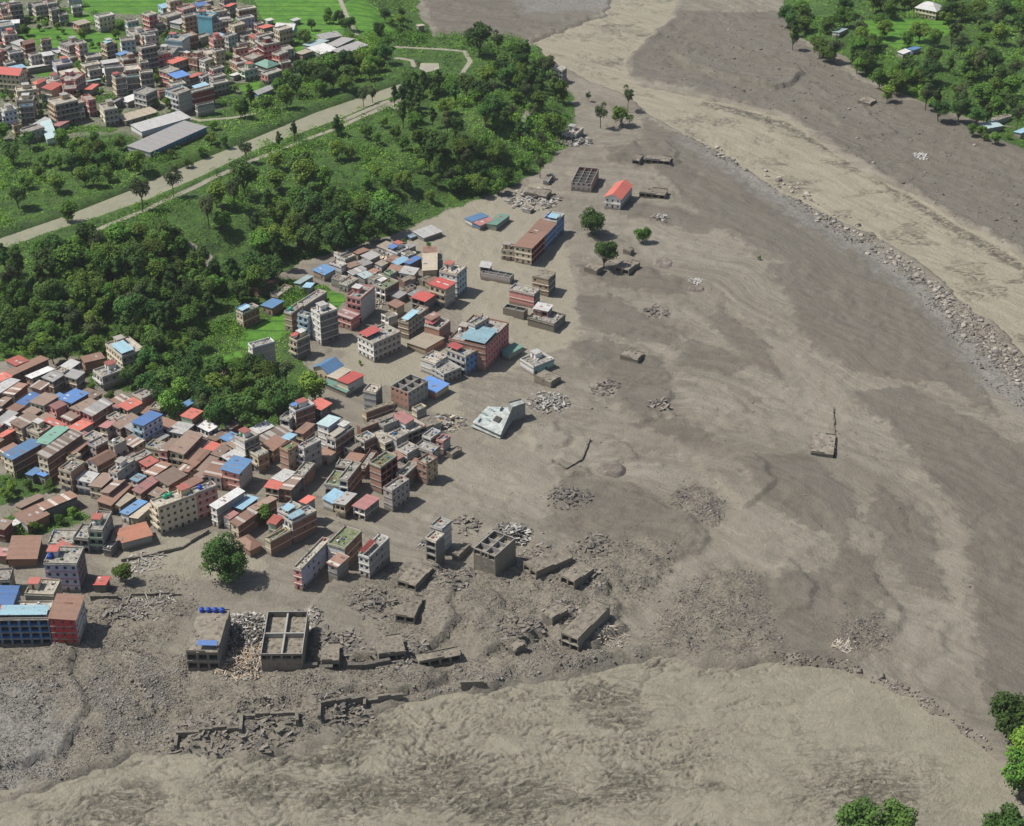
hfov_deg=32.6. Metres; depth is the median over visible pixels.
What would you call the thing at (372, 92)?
open tree
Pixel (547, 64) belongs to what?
open tree
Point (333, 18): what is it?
tree
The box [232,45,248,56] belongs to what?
flat roofed house
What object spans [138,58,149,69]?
flat roofed house
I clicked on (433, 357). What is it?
flat roofed house
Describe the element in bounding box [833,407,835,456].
field wall
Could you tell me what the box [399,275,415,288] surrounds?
ruined house
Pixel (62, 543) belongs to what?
shed
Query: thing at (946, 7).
broadleaf tree
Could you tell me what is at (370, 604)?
debris
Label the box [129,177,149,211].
open tree
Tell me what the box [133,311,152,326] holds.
bushy tree
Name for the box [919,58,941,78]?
broadleaf tree
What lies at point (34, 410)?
sheet roofed house
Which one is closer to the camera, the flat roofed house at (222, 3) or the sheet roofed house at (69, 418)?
the sheet roofed house at (69, 418)
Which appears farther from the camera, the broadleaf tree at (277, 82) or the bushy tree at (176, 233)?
the broadleaf tree at (277, 82)
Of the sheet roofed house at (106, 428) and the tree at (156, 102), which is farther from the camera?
the tree at (156, 102)
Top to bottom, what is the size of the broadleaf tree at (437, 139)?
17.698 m
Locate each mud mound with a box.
[599,461,625,477]
[652,257,672,268]
[688,285,704,291]
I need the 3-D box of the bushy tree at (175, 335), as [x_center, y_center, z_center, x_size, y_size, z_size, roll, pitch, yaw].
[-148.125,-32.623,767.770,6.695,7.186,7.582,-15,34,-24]
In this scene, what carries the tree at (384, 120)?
on the ground
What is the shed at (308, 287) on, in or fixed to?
on the ground
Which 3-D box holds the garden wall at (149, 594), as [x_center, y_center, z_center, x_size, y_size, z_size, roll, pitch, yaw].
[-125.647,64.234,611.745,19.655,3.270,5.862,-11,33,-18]
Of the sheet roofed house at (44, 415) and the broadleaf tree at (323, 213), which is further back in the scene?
the broadleaf tree at (323, 213)
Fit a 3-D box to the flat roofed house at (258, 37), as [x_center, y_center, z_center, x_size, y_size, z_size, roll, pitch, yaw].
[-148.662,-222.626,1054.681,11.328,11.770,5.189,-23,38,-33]
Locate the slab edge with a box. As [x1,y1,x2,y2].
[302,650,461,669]
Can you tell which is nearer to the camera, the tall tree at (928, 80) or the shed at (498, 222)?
the shed at (498, 222)
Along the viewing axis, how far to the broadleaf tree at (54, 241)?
794.61 m
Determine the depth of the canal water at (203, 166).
901.96 m
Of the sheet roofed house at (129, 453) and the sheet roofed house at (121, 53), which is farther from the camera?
the sheet roofed house at (121, 53)
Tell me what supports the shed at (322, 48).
on the ground
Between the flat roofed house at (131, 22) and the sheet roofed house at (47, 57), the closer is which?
the sheet roofed house at (47, 57)
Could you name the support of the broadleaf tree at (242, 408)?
on the ground
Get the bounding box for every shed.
[0,547,8,563]
[6,535,41,567]
[12,519,21,532]
[13,504,49,533]
[15,493,44,511]
[25,64,51,73]
[25,467,39,483]
[33,117,49,124]
[36,469,56,485]
[37,490,78,518]
[40,119,57,145]
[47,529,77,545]
[51,46,60,57]
[53,120,69,129]
[56,540,72,545]
[58,68,79,75]
[67,53,78,62]
[82,83,98,95]
[86,78,100,84]
[93,576,110,592]
[101,25,107,32]
[102,537,118,556]
[109,524,126,548]
[112,96,123,107]
[114,493,134,513]
[115,521,152,550]
[118,107,158,125]
[119,499,147,524]
[123,93,134,107]
[127,120,206,158]
[129,502,151,524]
[130,110,190,137]
[157,88,167,99]
[198,31,210,45]
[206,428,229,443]
[229,72,240,80]
[236,534,262,557]
[248,48,257,52]
[250,277,279,297]
[254,85,273,98]
[261,298,283,315]
[264,18,273,24]
[270,284,292,299]
[290,17,299,24]
[294,275,312,289]
[295,49,312,59]
[302,38,328,49]
[302,282,314,294]
[308,43,335,57]
[311,357,344,379]
[313,264,335,281]
[316,31,341,42]
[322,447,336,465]
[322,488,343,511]
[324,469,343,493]
[325,379,353,396]
[327,367,350,381]
[328,37,354,47]
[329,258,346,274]
[332,41,367,54]
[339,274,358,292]
[340,252,355,262]
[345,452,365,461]
[346,261,361,272]
[347,265,366,277]
[352,247,368,260]
[357,258,372,269]
[357,270,371,283]
[360,250,380,264]
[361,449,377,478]
[368,268,379,273]
[375,260,388,272]
[377,241,391,255]
[384,269,396,279]
[385,255,398,266]
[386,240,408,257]
[387,264,402,276]
[388,289,406,301]
[391,256,407,265]
[392,450,404,462]
[398,266,418,278]
[403,256,422,267]
[404,243,415,251]
[405,232,416,240]
[406,332,443,354]
[407,289,422,301]
[412,225,442,241]
[416,24,424,31]
[422,252,437,276]
[423,246,436,252]
[424,276,437,288]
[424,375,449,399]
[464,213,487,226]
[470,217,493,229]
[486,213,509,230]
[501,342,522,360]
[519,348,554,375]
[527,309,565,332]
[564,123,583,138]
[832,28,847,37]
[897,49,910,58]
[907,46,920,54]
[979,120,1002,132]
[1014,128,1023,138]
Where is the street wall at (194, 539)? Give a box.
[121,529,209,561]
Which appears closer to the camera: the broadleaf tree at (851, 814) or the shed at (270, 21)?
the broadleaf tree at (851, 814)
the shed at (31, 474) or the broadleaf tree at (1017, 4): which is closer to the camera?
the shed at (31, 474)
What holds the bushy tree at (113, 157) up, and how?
on the ground
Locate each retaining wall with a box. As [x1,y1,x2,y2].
[174,725,238,748]
[239,708,298,732]
[317,695,364,719]
[363,692,402,708]
[461,680,483,689]
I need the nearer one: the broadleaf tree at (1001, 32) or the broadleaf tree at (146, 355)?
the broadleaf tree at (146, 355)
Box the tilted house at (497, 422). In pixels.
[471,399,524,438]
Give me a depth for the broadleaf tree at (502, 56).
1017.41 m
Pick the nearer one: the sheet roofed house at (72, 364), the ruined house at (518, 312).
the sheet roofed house at (72, 364)
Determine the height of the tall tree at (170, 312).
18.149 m
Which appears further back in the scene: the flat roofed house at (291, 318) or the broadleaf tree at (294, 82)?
the broadleaf tree at (294, 82)
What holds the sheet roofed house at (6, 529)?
on the ground
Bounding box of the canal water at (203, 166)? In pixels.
[0,84,401,246]
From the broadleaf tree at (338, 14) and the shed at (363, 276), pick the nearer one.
the shed at (363, 276)
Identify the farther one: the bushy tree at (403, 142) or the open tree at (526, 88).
the open tree at (526, 88)
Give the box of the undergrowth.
[0,0,1023,541]
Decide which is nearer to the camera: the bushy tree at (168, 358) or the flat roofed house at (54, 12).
the bushy tree at (168, 358)
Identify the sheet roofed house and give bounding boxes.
[0,19,19,33]
[0,372,11,382]
[0,377,19,397]
[0,396,12,413]
[0,410,17,431]
[0,427,16,446]
[0,438,3,448]
[0,442,16,464]
[0,518,13,542]
[1,382,27,403]
[1,438,41,478]
[3,416,16,430]
[4,355,49,382]
[5,355,29,368]
[6,403,25,416]
[8,64,25,68]
[9,411,39,444]
[10,39,23,49]
[16,391,39,408]
[20,38,36,58]
[22,406,41,415]
[25,366,53,389]
[29,392,58,413]
[30,380,49,393]
[32,78,46,98]
[36,425,69,448]
[39,412,56,419]
[40,51,53,67]
[41,81,62,102]
[41,370,64,393]
[44,416,66,427]
[49,400,66,421]
[57,388,88,411]
[60,359,80,369]
[60,411,79,426]
[63,368,85,389]
[66,440,89,458]
[69,398,96,419]
[69,419,93,432]
[73,19,90,32]
[75,470,99,494]
[80,352,104,374]
[81,398,112,431]
[82,387,102,400]
[82,456,91,470]
[86,449,116,475]
[87,472,111,499]
[96,481,132,514]
[98,420,113,440]
[100,58,119,67]
[100,479,125,495]
[109,404,120,413]
[110,393,129,404]
[111,412,138,437]
[116,50,127,64]
[116,450,135,458]
[118,397,142,416]
[123,423,133,436]
[124,434,144,452]
[130,473,145,487]
[132,476,158,500]
[139,455,158,474]
[141,406,149,414]
[143,461,171,478]
[146,486,165,502]
[150,431,169,441]
[153,466,187,493]
[157,438,177,466]
[158,3,166,13]
[162,416,177,433]
[163,56,187,70]
[166,421,194,438]
[168,70,190,88]
[168,430,203,467]
[170,18,182,33]
[170,398,203,421]
[177,463,194,479]
[180,407,202,431]
[180,475,203,487]
[182,447,211,473]
[189,72,202,88]
[192,82,208,88]
[193,469,206,483]
[194,1,206,11]
[195,420,217,438]
[196,438,209,448]
[196,450,211,463]
[196,455,218,471]
[203,441,220,455]
[203,459,225,490]
[209,487,244,528]
[210,444,229,460]
[219,431,236,445]
[220,449,245,461]
[220,455,252,490]
[222,509,238,530]
[223,3,236,17]
[223,418,243,433]
[225,438,235,450]
[229,507,258,538]
[232,494,257,514]
[247,495,277,523]
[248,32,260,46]
[250,420,273,434]
[254,59,279,74]
[258,24,273,32]
[259,424,292,446]
[260,435,286,462]
[264,479,283,501]
[267,514,282,533]
[267,518,282,528]
[271,468,296,481]
[275,22,297,37]
[279,476,301,502]
[281,432,296,442]
[295,422,314,443]
[298,495,315,508]
[313,397,331,420]
[326,552,348,581]
[334,491,356,518]
[337,371,363,392]
[338,308,360,330]
[352,494,379,520]
[377,276,386,282]
[387,299,404,318]
[390,410,414,428]
[411,290,434,309]
[424,311,441,325]
[479,260,491,276]
[514,232,546,265]
[528,218,556,250]
[532,302,552,316]
[604,179,632,209]
[914,1,940,19]
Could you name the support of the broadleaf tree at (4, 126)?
on the ground
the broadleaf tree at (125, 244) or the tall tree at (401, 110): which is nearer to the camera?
the broadleaf tree at (125, 244)
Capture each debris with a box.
[95,596,148,627]
[127,551,166,572]
[164,712,234,758]
[221,695,299,759]
[297,605,323,632]
[311,623,365,658]
[316,690,375,737]
[346,587,399,620]
[366,631,428,669]
[372,254,387,271]
[375,296,384,307]
[415,538,425,548]
[427,564,474,590]
[432,413,466,433]
[451,513,482,535]
[490,611,546,646]
[503,187,561,210]
[514,542,561,573]
[539,598,580,624]
[547,486,593,509]
[556,138,573,145]
[563,137,592,146]
[572,531,618,556]
[579,568,607,589]
[588,377,620,394]
[594,622,628,649]
[640,303,670,318]
[646,396,672,409]
[650,213,669,222]
[689,277,702,284]
[913,152,929,159]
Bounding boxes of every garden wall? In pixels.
[90,595,117,600]
[125,591,181,605]
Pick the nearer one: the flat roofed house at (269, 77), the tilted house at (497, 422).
the tilted house at (497, 422)
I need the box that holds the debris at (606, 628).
[594,622,628,649]
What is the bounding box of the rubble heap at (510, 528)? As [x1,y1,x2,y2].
[488,521,533,546]
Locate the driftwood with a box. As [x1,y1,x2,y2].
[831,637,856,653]
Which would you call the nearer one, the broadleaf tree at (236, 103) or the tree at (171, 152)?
the tree at (171, 152)
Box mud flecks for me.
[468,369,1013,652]
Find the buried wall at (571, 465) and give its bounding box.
[552,438,590,469]
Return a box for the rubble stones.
[0,478,888,797]
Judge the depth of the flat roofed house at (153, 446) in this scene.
682.19 m
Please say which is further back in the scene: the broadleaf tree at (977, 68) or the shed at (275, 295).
the broadleaf tree at (977, 68)
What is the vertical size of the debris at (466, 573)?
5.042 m
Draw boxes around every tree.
[0,93,6,99]
[0,122,8,138]
[0,141,19,163]
[0,243,10,270]
[0,265,18,280]
[0,277,23,301]
[0,303,16,325]
[0,317,20,342]
[0,343,11,356]
[0,484,14,500]
[5,244,24,277]
[6,479,17,491]
[7,185,26,208]
[7,333,21,345]
[8,93,14,99]
[12,285,31,305]
[12,306,33,334]
[18,176,33,186]
[19,24,30,35]
[20,130,34,149]
[21,331,37,345]
[23,340,39,357]
[23,479,32,489]
[27,239,46,265]
[28,296,46,312]
[28,318,63,339]
[28,521,43,531]
[31,162,46,176]
[32,264,48,297]
[32,309,55,324]
[33,247,60,278]
[33,278,64,310]
[35,330,56,346]
[37,109,43,116]
[37,153,49,165]
[40,298,67,323]
[41,343,59,363]
[42,233,69,250]
[43,478,54,490]
[45,173,65,192]
[51,154,64,168]
[51,243,84,273]
[51,261,71,280]
[53,22,60,27]
[53,127,68,146]
[54,335,79,360]
[54,513,65,522]
[55,282,74,300]
[56,277,75,287]
[58,200,77,222]
[58,321,74,338]
[61,152,82,175]
[62,304,83,335]
[64,266,88,278]
[64,294,87,313]
[66,140,77,153]
[66,235,86,253]
[67,506,76,515]
[69,280,96,311]
[71,270,106,293]
[73,334,84,353]
[74,135,87,146]
[74,147,93,166]
[74,221,100,249]
[74,252,84,266]
[75,166,89,185]
[76,28,86,39]
[82,247,111,272]
[82,310,103,323]
[83,314,106,335]
[85,167,100,186]
[85,263,108,277]
[85,383,94,389]
[86,232,107,247]
[86,294,110,316]
[86,334,104,352]
[87,139,105,153]
[88,131,98,143]
[88,239,120,260]
[90,151,107,167]
[97,227,112,242]
[99,282,116,305]
[100,166,113,181]
[103,150,118,166]
[104,390,114,398]
[106,221,133,243]
[107,331,119,341]
[109,255,120,278]
[111,28,119,37]
[111,275,138,296]
[111,562,131,581]
[112,293,146,323]
[113,135,126,147]
[116,20,123,29]
[117,240,140,269]
[118,310,131,332]
[119,362,143,389]
[120,243,146,266]
[123,158,133,167]
[123,323,144,345]
[126,150,146,173]
[126,285,147,303]
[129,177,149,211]
[131,222,148,243]
[131,257,145,282]
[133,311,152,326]
[134,371,161,389]
[135,345,162,366]
[136,275,159,299]
[139,238,168,258]
[139,327,165,351]
[141,324,163,336]
[143,260,165,281]
[143,299,166,326]
[145,362,158,374]
[146,253,168,266]
[147,229,171,246]
[150,384,175,401]
[153,73,159,83]
[153,99,159,106]
[153,218,176,235]
[154,309,169,344]
[154,365,180,387]
[155,287,173,302]
[156,389,184,420]
[159,352,175,366]
[160,255,184,274]
[161,264,177,303]
[162,97,169,106]
[162,165,182,196]
[163,300,177,329]
[165,236,189,258]
[167,148,177,158]
[167,330,181,342]
[168,226,184,241]
[169,376,191,401]
[172,293,192,313]
[172,336,189,353]
[173,275,197,296]
[173,304,201,330]
[173,347,202,371]
[176,267,198,282]
[176,364,201,383]
[183,158,193,167]
[184,257,206,271]
[185,244,209,261]
[185,340,205,355]
[186,326,204,342]
[187,378,217,400]
[189,267,211,282]
[191,275,215,308]
[192,392,213,417]
[196,146,207,153]
[198,193,215,227]
[198,531,250,585]
[199,354,228,377]
[202,292,217,323]
[202,399,232,427]
[204,131,215,144]
[204,371,232,392]
[205,180,227,207]
[206,256,221,276]
[207,119,217,129]
[207,274,225,295]
[209,386,233,403]
[213,210,232,229]
[219,135,227,144]
[223,256,241,281]
[225,357,248,381]
[225,393,255,424]
[226,176,240,210]
[227,280,249,301]
[228,159,260,196]
[231,85,238,92]
[231,370,251,391]
[232,99,243,116]
[237,139,251,159]
[239,96,248,119]
[239,387,260,410]
[240,250,268,273]
[240,263,267,290]
[243,353,264,376]
[245,86,254,106]
[247,229,271,253]
[248,212,259,230]
[249,218,277,239]
[252,359,279,382]
[254,375,285,401]
[255,503,272,524]
[259,95,273,109]
[260,187,271,215]
[260,254,282,279]
[264,200,290,224]
[265,168,286,190]
[265,389,287,422]
[267,152,283,168]
[267,223,296,248]
[269,230,283,256]
[271,78,283,91]
[274,84,294,107]
[275,131,282,147]
[275,360,294,383]
[281,383,305,410]
[282,68,295,82]
[282,214,304,243]
[286,151,313,167]
[286,186,309,207]
[287,74,302,97]
[289,120,296,139]
[289,159,318,187]
[292,59,307,79]
[292,187,323,224]
[296,225,320,253]
[297,28,311,42]
[297,205,313,224]
[298,370,327,399]
[305,66,311,80]
[306,19,315,29]
[306,61,320,72]
[308,201,341,229]
[310,66,331,82]
[312,165,333,190]
[313,78,327,96]
[315,60,326,68]
[319,215,344,248]
[320,186,351,209]
[322,14,329,22]
[322,227,349,250]
[323,54,340,71]
[324,7,332,16]
[326,69,337,89]
[328,16,336,22]
[328,140,344,160]
[331,52,344,71]
[331,114,339,135]
[331,123,344,132]
[333,10,344,19]
[336,74,353,91]
[336,203,357,225]
[338,18,344,25]
[338,49,354,66]
[341,65,349,75]
[343,16,356,29]
[343,145,355,159]
[344,212,358,245]
[347,65,358,80]
[350,197,370,222]
[351,50,360,56]
[352,56,362,67]
[357,52,367,63]
[357,85,368,106]
[359,125,372,138]
[360,59,376,79]
[360,174,374,186]
[360,220,380,241]
[363,55,376,62]
[364,155,370,164]
[366,85,377,102]
[368,199,397,232]
[369,48,378,55]
[371,132,380,143]
[371,163,382,175]
[371,189,397,205]
[373,22,384,36]
[374,55,385,69]
[376,42,393,63]
[377,116,387,126]
[378,172,392,189]
[379,8,390,21]
[379,36,389,44]
[387,18,394,26]
[389,125,400,137]
[391,85,398,104]
[394,135,409,150]
[394,170,411,185]
[395,13,405,23]
[395,26,403,35]
[395,82,407,103]
[396,99,406,128]
[397,7,405,14]
[400,74,419,89]
[401,71,420,82]
[404,89,413,107]
[404,183,416,192]
[405,78,414,96]
[406,111,424,132]
[411,102,423,128]
[411,128,430,148]
[413,85,424,106]
[413,146,422,155]
[413,157,427,172]
[419,70,428,95]
[422,142,433,170]
[424,190,434,199]
[425,73,438,93]
[426,130,448,155]
[428,173,440,183]
[429,106,436,127]
[435,69,444,93]
[435,153,446,177]
[436,97,456,113]
[440,110,455,132]
[442,148,451,157]
[442,167,456,178]
[443,175,467,192]
[448,117,464,137]
[449,79,460,101]
[450,137,471,160]
[453,164,465,176]
[457,73,474,95]
[459,148,473,171]
[464,20,492,55]
[464,172,488,194]
[468,136,482,154]
[469,79,491,102]
[470,87,483,104]
[472,159,489,175]
[475,134,490,150]
[477,103,497,126]
[478,64,497,81]
[482,94,505,110]
[483,143,505,164]
[489,80,497,91]
[489,91,503,98]
[489,178,507,194]
[490,29,503,54]
[491,115,500,129]
[492,59,508,81]
[492,140,505,148]
[495,51,517,63]
[496,62,518,88]
[496,108,510,123]
[499,167,514,182]
[504,103,517,123]
[505,43,521,55]
[509,88,522,101]
[511,62,528,83]
[512,53,529,65]
[512,72,528,92]
[514,117,526,145]
[516,158,530,172]
[517,95,527,101]
[519,79,533,103]
[520,44,526,56]
[522,39,530,54]
[524,116,534,139]
[525,103,533,113]
[527,73,534,91]
[528,60,539,83]
[531,90,548,112]
[533,74,544,90]
[534,152,545,168]
[537,55,556,76]
[537,130,547,143]
[540,69,547,81]
[540,111,566,135]
[541,57,554,80]
[549,71,559,100]
[551,78,568,102]
[556,90,567,103]
[578,205,606,235]
[594,240,618,269]
[595,101,608,127]
[611,105,633,125]
[623,84,633,111]
[633,226,652,242]
[776,4,797,27]
[784,12,797,30]
[789,25,798,49]
[790,18,797,27]
[793,0,809,12]
[796,4,806,31]
[797,14,813,32]
[805,6,811,15]
[810,37,818,45]
[813,37,828,56]
[817,46,837,62]
[820,15,836,34]
[828,34,845,62]
[832,5,857,27]
[832,795,884,825]
[836,0,853,8]
[848,35,867,50]
[850,45,856,67]
[852,57,865,74]
[853,16,868,27]
[853,50,879,71]
[854,25,869,40]
[855,33,880,45]
[865,39,880,52]
[865,45,874,53]
[868,0,879,11]
[870,67,886,88]
[872,33,884,44]
[873,12,889,23]
[875,19,892,38]
[876,0,882,10]
[878,797,918,825]
[881,66,898,85]
[881,84,895,101]
[882,0,898,18]
[888,70,910,94]
[893,63,905,71]
[899,0,911,6]
[899,31,913,47]
[899,57,918,70]
[905,66,919,85]
[908,20,931,41]
[910,0,922,8]
[912,68,932,87]
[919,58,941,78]
[919,83,937,109]
[921,78,933,103]
[925,47,942,62]
[926,28,943,46]
[932,100,950,121]
[933,88,941,101]
[938,11,951,21]
[940,1,957,13]
[946,54,954,74]
[949,23,958,49]
[950,97,971,122]
[951,32,969,58]
[951,82,962,92]
[952,90,968,100]
[955,1,974,20]
[955,19,964,33]
[956,81,969,96]
[961,55,973,80]
[965,58,985,73]
[965,70,977,86]
[966,48,978,59]
[967,123,976,134]
[969,105,986,123]
[970,0,988,15]
[971,82,999,104]
[973,48,987,64]
[974,11,989,29]
[975,31,989,46]
[976,125,986,136]
[980,133,988,140]
[981,801,1023,825]
[984,47,993,70]
[984,102,993,121]
[986,49,1004,72]
[987,76,1004,92]
[988,689,1023,746]
[989,131,1000,142]
[990,23,1009,44]
[990,95,1003,113]
[991,9,1004,24]
[993,63,1013,84]
[994,0,1015,21]
[1000,745,1023,800]
[1003,74,1022,94]
[1004,94,1020,108]
[1004,725,1023,762]
[1009,59,1023,74]
[1009,103,1023,129]
[1010,1,1023,15]
[1012,13,1023,31]
[1015,34,1023,55]
[1016,6,1023,27]
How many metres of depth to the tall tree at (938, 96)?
1004.78 m
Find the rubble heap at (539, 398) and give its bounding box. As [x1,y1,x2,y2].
[525,390,569,413]
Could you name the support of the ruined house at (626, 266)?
on the ground
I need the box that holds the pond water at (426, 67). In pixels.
[419,63,438,71]
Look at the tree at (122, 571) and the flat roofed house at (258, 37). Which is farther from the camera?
the flat roofed house at (258, 37)
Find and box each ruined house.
[185,608,231,670]
[260,611,309,670]
[321,641,339,669]
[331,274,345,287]
[333,249,348,260]
[343,441,361,457]
[356,412,398,434]
[362,400,393,422]
[367,272,382,285]
[374,633,405,660]
[381,311,397,326]
[391,374,427,410]
[395,594,422,623]
[397,461,405,470]
[397,562,432,591]
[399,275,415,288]
[401,250,416,258]
[401,288,414,298]
[405,284,416,289]
[415,646,460,666]
[418,275,430,285]
[418,415,441,431]
[446,445,461,459]
[452,543,471,561]
[473,530,515,575]
[481,269,513,283]
[503,304,527,319]
[507,639,525,655]
[522,206,533,213]
[523,547,572,579]
[524,187,551,199]
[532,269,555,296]
[534,370,560,387]
[543,173,552,184]
[543,604,567,625]
[560,562,593,588]
[561,128,578,139]
[561,600,609,651]
[571,167,598,192]
[584,262,603,274]
[614,258,639,275]
[620,349,644,363]
[623,246,634,254]
[632,154,643,164]
[639,187,667,198]
[645,154,671,164]
[811,432,835,457]
[858,96,876,105]
[991,113,1011,123]
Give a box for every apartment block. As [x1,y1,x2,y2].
[0,66,27,93]
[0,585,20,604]
[0,601,53,645]
[8,1,24,23]
[14,82,39,107]
[16,93,36,118]
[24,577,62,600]
[36,428,83,482]
[43,544,87,591]
[47,92,80,123]
[47,593,87,644]
[74,39,87,63]
[104,64,123,86]
[111,71,127,96]
[126,73,140,94]
[131,410,163,448]
[138,43,159,71]
[139,69,154,88]
[142,11,157,29]
[143,32,157,50]
[144,28,159,50]
[149,482,198,535]
[166,0,182,11]
[170,87,192,113]
[181,13,196,32]
[191,84,215,109]
[191,481,217,520]
[197,10,217,35]
[209,32,225,57]
[212,48,225,69]
[228,20,245,41]
[234,426,259,457]
[247,336,275,371]
[257,36,280,60]
[273,24,293,45]
[279,438,298,470]
[297,308,312,338]
[297,436,322,470]
[311,301,338,345]
[316,415,339,449]
[346,283,375,322]
[369,451,397,494]
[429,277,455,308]
[430,515,451,552]
[439,260,466,298]
[448,314,508,371]
[467,313,489,328]
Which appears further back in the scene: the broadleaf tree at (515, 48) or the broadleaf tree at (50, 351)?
the broadleaf tree at (515, 48)
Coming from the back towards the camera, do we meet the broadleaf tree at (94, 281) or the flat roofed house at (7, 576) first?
the broadleaf tree at (94, 281)
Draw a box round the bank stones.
[649,24,1023,240]
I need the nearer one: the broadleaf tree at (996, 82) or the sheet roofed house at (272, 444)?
the sheet roofed house at (272, 444)
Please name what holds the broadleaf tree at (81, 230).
on the ground
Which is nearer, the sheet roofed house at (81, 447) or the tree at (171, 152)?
the sheet roofed house at (81, 447)
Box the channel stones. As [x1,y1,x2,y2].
[686,135,1023,750]
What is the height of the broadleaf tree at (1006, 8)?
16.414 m
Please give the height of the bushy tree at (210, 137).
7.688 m
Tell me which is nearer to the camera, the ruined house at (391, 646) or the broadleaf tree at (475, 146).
the ruined house at (391, 646)
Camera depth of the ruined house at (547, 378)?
738.06 m
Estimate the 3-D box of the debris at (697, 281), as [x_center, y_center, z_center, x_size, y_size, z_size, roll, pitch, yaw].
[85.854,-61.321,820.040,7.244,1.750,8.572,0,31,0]
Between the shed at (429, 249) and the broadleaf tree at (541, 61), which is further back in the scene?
the broadleaf tree at (541, 61)
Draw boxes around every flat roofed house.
[0,1,7,6]
[0,5,7,20]
[0,20,15,41]
[0,42,12,60]
[0,49,4,66]
[0,567,15,584]
[1,103,18,126]
[2,13,12,19]
[2,27,17,45]
[3,59,15,66]
[5,0,15,13]
[7,49,24,64]
[11,122,22,136]
[19,102,34,122]
[20,123,44,142]
[25,418,51,439]
[26,69,30,83]
[27,0,37,15]
[28,51,42,65]
[31,0,47,20]
[40,37,51,51]
[41,91,46,102]
[44,72,60,83]
[46,0,57,16]
[48,6,59,24]
[52,56,72,75]
[54,365,68,385]
[58,11,69,25]
[58,457,85,492]
[59,35,78,55]
[60,69,85,95]
[61,78,77,97]
[66,452,82,460]
[68,0,81,6]
[71,4,82,16]
[72,522,91,553]
[76,96,86,115]
[77,108,85,120]
[80,60,101,77]
[81,94,97,116]
[83,430,104,440]
[84,51,102,62]
[87,66,101,79]
[87,436,108,456]
[87,509,113,551]
[92,359,125,390]
[94,11,115,32]
[99,99,119,126]
[101,37,117,59]
[105,334,146,370]
[106,411,124,421]
[107,436,127,457]
[108,456,136,482]
[120,36,136,55]
[120,52,136,64]
[123,63,139,79]
[125,17,138,34]
[126,26,135,36]
[128,26,144,45]
[128,448,152,473]
[132,388,155,410]
[133,86,157,108]
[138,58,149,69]
[139,32,144,45]
[145,438,165,461]
[149,401,167,416]
[155,22,165,34]
[155,50,170,67]
[158,44,178,58]
[158,66,179,87]
[159,9,182,29]
[164,32,190,55]
[165,84,186,106]
[168,80,186,87]
[176,4,196,14]
[180,31,198,48]
[180,50,192,68]
[188,51,204,71]
[195,100,214,116]
[196,0,213,7]
[197,71,211,83]
[198,3,218,11]
[199,56,213,72]
[203,48,214,64]
[208,71,226,82]
[209,64,225,74]
[209,79,229,95]
[211,8,227,16]
[213,17,223,33]
[219,0,236,7]
[220,17,233,33]
[222,31,237,51]
[224,25,228,33]
[229,55,247,72]
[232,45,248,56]
[235,5,256,21]
[235,14,254,31]
[236,41,249,48]
[236,303,259,327]
[237,61,258,81]
[240,32,253,41]
[241,52,263,64]
[248,445,269,473]
[253,21,263,33]
[255,31,274,45]
[260,68,282,85]
[264,527,291,555]
[266,526,286,539]
[272,49,288,62]
[277,499,301,527]
[278,59,291,70]
[279,410,293,429]
[281,44,294,59]
[283,505,317,543]
[284,302,303,331]
[288,328,310,359]
[289,397,315,430]
[293,461,315,490]
[293,537,329,590]
[297,289,326,312]
[325,420,354,459]
[327,524,362,567]
[335,457,351,470]
[338,460,361,492]
[355,431,376,453]
[357,323,400,362]
[358,532,389,578]
[363,383,382,409]
[371,410,425,452]
[375,277,399,301]
[378,415,399,431]
[382,475,409,511]
[387,428,408,450]
[395,440,418,463]
[395,461,416,486]
[397,304,428,339]
[411,403,426,419]
[414,439,440,458]
[416,451,437,484]
[420,349,447,374]
[421,427,441,443]
[424,317,450,339]
[425,529,444,562]
[431,360,461,382]
[436,434,450,455]
[445,341,476,375]
[501,241,514,260]
[509,283,539,307]
[543,210,564,238]
[551,64,566,82]
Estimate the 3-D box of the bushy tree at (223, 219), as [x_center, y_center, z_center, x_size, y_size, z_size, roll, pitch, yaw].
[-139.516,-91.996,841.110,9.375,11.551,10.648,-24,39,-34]
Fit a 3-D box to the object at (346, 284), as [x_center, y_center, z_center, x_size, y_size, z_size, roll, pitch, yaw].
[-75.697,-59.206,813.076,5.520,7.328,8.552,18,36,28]
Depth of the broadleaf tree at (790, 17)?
1122.71 m
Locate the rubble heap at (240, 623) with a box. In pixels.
[226,611,266,652]
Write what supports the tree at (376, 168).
on the ground
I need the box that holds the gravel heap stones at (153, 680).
[21,645,648,743]
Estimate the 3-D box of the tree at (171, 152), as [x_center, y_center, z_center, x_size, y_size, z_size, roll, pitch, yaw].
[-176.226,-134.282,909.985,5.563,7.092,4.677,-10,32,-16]
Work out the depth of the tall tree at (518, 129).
944.07 m
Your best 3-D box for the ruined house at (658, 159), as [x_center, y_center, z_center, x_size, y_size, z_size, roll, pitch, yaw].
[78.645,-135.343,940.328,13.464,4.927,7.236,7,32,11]
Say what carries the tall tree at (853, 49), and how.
on the ground
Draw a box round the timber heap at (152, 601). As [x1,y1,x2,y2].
[126,588,178,620]
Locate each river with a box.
[0,656,1023,825]
[533,0,1023,354]
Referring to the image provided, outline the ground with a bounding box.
[0,0,1023,803]
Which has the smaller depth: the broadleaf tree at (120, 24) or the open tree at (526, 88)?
the open tree at (526, 88)
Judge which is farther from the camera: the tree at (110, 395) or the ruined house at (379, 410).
the tree at (110, 395)
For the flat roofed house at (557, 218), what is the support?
on the ground
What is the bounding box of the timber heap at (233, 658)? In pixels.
[212,641,268,681]
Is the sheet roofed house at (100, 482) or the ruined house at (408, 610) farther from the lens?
the sheet roofed house at (100, 482)

